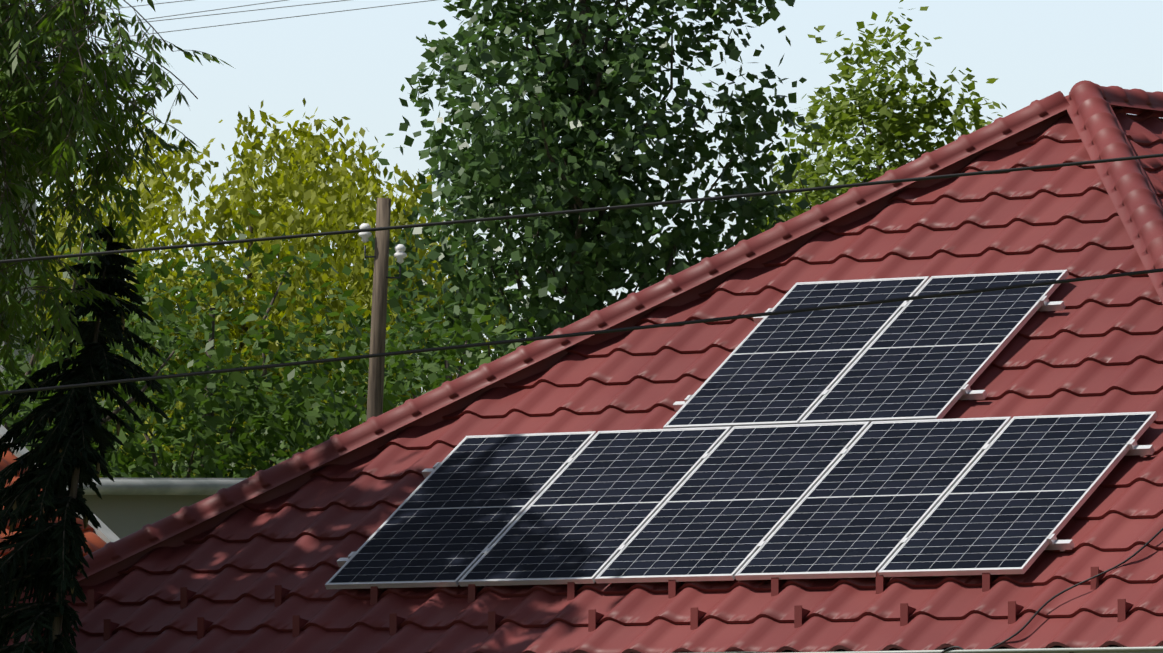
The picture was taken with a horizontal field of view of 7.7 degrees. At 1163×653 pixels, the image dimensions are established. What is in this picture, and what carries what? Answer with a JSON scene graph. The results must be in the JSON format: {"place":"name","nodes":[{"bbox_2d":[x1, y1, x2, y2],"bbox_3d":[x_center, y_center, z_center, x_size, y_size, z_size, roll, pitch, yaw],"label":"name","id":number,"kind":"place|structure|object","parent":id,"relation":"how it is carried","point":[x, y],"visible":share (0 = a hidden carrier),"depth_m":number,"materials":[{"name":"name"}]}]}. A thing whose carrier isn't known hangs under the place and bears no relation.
{"place":"outdoors","nodes":[
{"label":"outdoors","id":0,"kind":"place"},
{"bbox_2d":[0,154,35,447],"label":"tree","id":1,"kind":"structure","parent":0,"point":[26,271],"depth_m":151.75,"materials":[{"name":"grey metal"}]},
{"bbox_2d":[0,448,106,566],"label":"neighboring roof","id":2,"kind":"structure","parent":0,"point":[94,542],"depth_m":65.22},
{"bbox_2d":[0,424,119,542],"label":"roof edge trim","id":3,"kind":"structure","parent":2,"relation":"attached to","point":[105,533],"depth_m":65.38,"materials":[{"name":"grey metal"}]},
{"bbox_2d":[0,0,233,409],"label":"willow","id":4,"kind":"object","parent":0,"point":[69,152],"depth_m":52.32,"materials":[{"name":"green plant"}]},
{"bbox_2d":[90,0,190,11],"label":"wire","id":5,"kind":"object","parent":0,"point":[148,4],"visible":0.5,"depth_m":122.63,"materials":[{"name":"black metal"}]},
{"bbox_2d":[83,495,210,538],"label":"house walls","id":6,"kind":"structure","parent":0,"point":[120,516],"depth_m":81.82,"materials":[{"name":"beige paint"}]},
{"bbox_2d":[67,478,246,494],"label":"gutter","id":7,"kind":"object","parent":6,"relation":"attached to","point":[165,486],"depth_m":81.50,"materials":[{"name":"white metal"}]},
{"bbox_2d":[99,0,286,25],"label":"wire","id":8,"kind":"object","parent":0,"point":[205,11],"visible":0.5,"depth_m":121.64,"materials":[{"name":"black metal"}]},
{"bbox_2d":[86,0,347,28],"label":"wire","id":9,"kind":"object","parent":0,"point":[236,12],"visible":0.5,"depth_m":121.36,"materials":[{"name":"black metal"}]},
{"bbox_2d":[90,0,434,40],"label":"wire","id":10,"kind":"object","parent":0,"point":[278,18],"visible":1,"depth_m":121.23,"materials":[{"name":"black metal"}]},
{"bbox_2d":[35,98,535,477],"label":"tree","id":11,"kind":"object","parent":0,"point":[315,194],"depth_m":175.32,"materials":[{"name":"green plant"}]},
{"bbox_2d":[0,268,1162,394],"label":"cable","id":12,"kind":"object","parent":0,"point":[579,333],"visible":1,"depth_m":45.87,"materials":[{"name":"black plastic"}]},
{"bbox_2d":[0,153,1162,263],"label":"cable","id":13,"kind":"object","parent":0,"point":[578,210],"visible":1,"depth_m":45.86,"materials":[{"name":"black plastic"}]},
{"bbox_2d":[5,0,1162,391],"label":"sky","id":14,"kind":"structure","parent":0,"point":[355,65],"materials":[{"name":"blue"}]},
{"bbox_2d":[330,272,1150,582],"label":"solar panels","id":15,"kind":"object","parent":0,"point":[504,486],"visible":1,"depth_m":53.93,"materials":[{"name":"black glass"}]},
{"label":"ground","id":16,"kind":"structure","parent":0,"visible":0},
{"bbox_2d":[5,126,72,390],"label":"tree","id":17,"kind":"object","parent":16,"relation":"on","point":[41,172],"depth_m":145.19,"materials":[{"name":"green plant"}]},
{"bbox_2d":[0,214,168,652],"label":"spruce","id":18,"kind":"object","parent":16,"relation":"on","point":[46,583],"depth_m":54.38,"materials":[{"name":"green plant"}]},
{"bbox_2d":[9,314,133,604],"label":"spruce cones","id":19,"kind":"object","parent":18,"relation":"attached to","point":[85,521],"visible":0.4,"depth_m":54.41,"materials":[{"name":"brown plant"}]},
{"bbox_2d":[36,218,176,450],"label":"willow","id":20,"kind":"object","parent":16,"relation":"on","point":[55,250],"depth_m":185.23,"materials":[{"name":"green plant"}]},
{"bbox_2d":[0,200,278,477],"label":"tree","id":21,"kind":"object","parent":16,"relation":"on","point":[149,330],"depth_m":95.69,"materials":[{"name":"green plant"}]},
{"bbox_2d":[0,208,439,477],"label":"bush","id":22,"kind":"object","parent":16,"relation":"on","point":[289,421],"depth_m":98.45,"materials":[{"name":"green plant"}]},
{"bbox_2d":[366,198,390,420],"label":"utility pole","id":23,"kind":"object","parent":16,"relation":"on","point":[377,339],"visible":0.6,"depth_m":91.62,"materials":[{"name":"brown wood"}]},
{"bbox_2d":[358,223,406,278],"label":"insulators","id":24,"kind":"object","parent":23,"relation":"attached to","point":[400,254],"visible":0.85,"depth_m":91.63,"materials":[{"name":"white ceramic"}]},
{"bbox_2d":[216,285,544,476],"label":"bush","id":25,"kind":"object","parent":16,"relation":"on","point":[431,368],"depth_m":103.59,"materials":[{"name":"green plant"}]},
{"bbox_2d":[330,0,836,412],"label":"poplar","id":26,"kind":"object","parent":16,"relation":"on","point":[516,159],"depth_m":148.77,"materials":[{"name":"green plant"}]},
{"bbox_2d":[747,0,1006,232],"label":"tree","id":27,"kind":"object","parent":16,"relation":"on","point":[892,126],"depth_m":164.33,"materials":[{"name":"green plant"}]},
{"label":"house walls","id":28,"kind":"object","parent":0,"visible":0},
{"bbox_3d":[4.059,2.431,57.835,10.843,0.185,13.343,-3,-4,37],"label":"fascia","id":29,"kind":"object","parent":28,"relation":"attached to","visible":0},
{"bbox_2d":[2,113,1162,652],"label":"roof front","id":30,"kind":"structure","parent":29,"relation":"on","point":[1094,347],"depth_m":54.58,"materials":[{"name":"red tile"}]},
{"bbox_2d":[4,91,1069,608],"bbox_3d":[-0.584,0.300,56.419,0.310,3.762,7.624,-23,-23,81],"label":"hip cap","id":31,"kind":"object","parent":30,"relation":"on","point":[408,411],"visible":0.92,"depth_m":56.41,"materials":[{"name":"red tile"}]},
{"bbox_2d":[14,110,1067,613],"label":"hip boards","id":32,"kind":"object","parent":30,"relation":"on","point":[432,418],"visible":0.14,"depth_m":56.42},
{"bbox_2d":[1069,83,1162,117],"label":"ridge cap","id":33,"kind":"object","parent":32,"relation":"attached to","point":[1134,101],"visible":0.65,"depth_m":57.43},
{"bbox_2d":[11,567,1132,641],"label":"snow guards","id":34,"kind":"object","parent":30,"relation":"on","point":[696,614],"visible":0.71,"depth_m":52.90,"materials":[{"name":"red metal"}]},
{"bbox_2d":[325,270,1157,588],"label":"panel frames","id":35,"kind":"structure","parent":30,"relation":"on","point":[1129,448],"depth_m":53.64,"materials":[{"name":"silver metal"}]},
{"bbox_2d":[328,271,1152,583],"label":"cells","id":36,"kind":"object","parent":35,"relation":"in","point":[774,455],"visible":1,"depth_m":53.94,"materials":[{"name":"black glass"}]},
{"bbox_2d":[940,528,1162,652],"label":"roof cable","id":37,"kind":"object","parent":30,"relation":"on","point":[1073,586],"visible":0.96,"depth_m":50.96,"materials":[{"name":"black plastic"}]},
{"bbox_2d":[1065,80,1162,303],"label":"hip cap","id":38,"kind":"object","parent":30,"relation":"on","point":[1126,183],"visible":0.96,"depth_m":55.63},
{"bbox_2d":[782,646,1162,652],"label":"gutter","id":39,"kind":"object","parent":29,"relation":"attached to","point":[1122,650],"visible":0.88,"depth_m":50.34,"materials":[{"name":"metal"}]},
{"bbox_2d":[1032,652,1073,652],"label":"gutter straps","id":40,"kind":"object","parent":39,"relation":"on","point":[1052,652],"visible":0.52,"depth_m":50.31,"materials":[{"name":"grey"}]},
{"bbox_2d":[1112,107,1162,207],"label":"roof","id":41,"kind":"structure","parent":29,"relation":"on","point":[1143,131],"depth_m":57.02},
{"bbox_3d":[-1.666,2.100,53.714,6.966,0.082,0.156,-3,-4,37],"label":"old gutter","id":42,"kind":"object","parent":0,"visible":0},
{"bbox_2d":[694,652,768,652],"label":"gutter cover","id":43,"kind":"object","parent":42,"relation":"on","point":[731,652],"visible":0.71,"depth_m":51.69,"materials":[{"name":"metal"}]}
]}

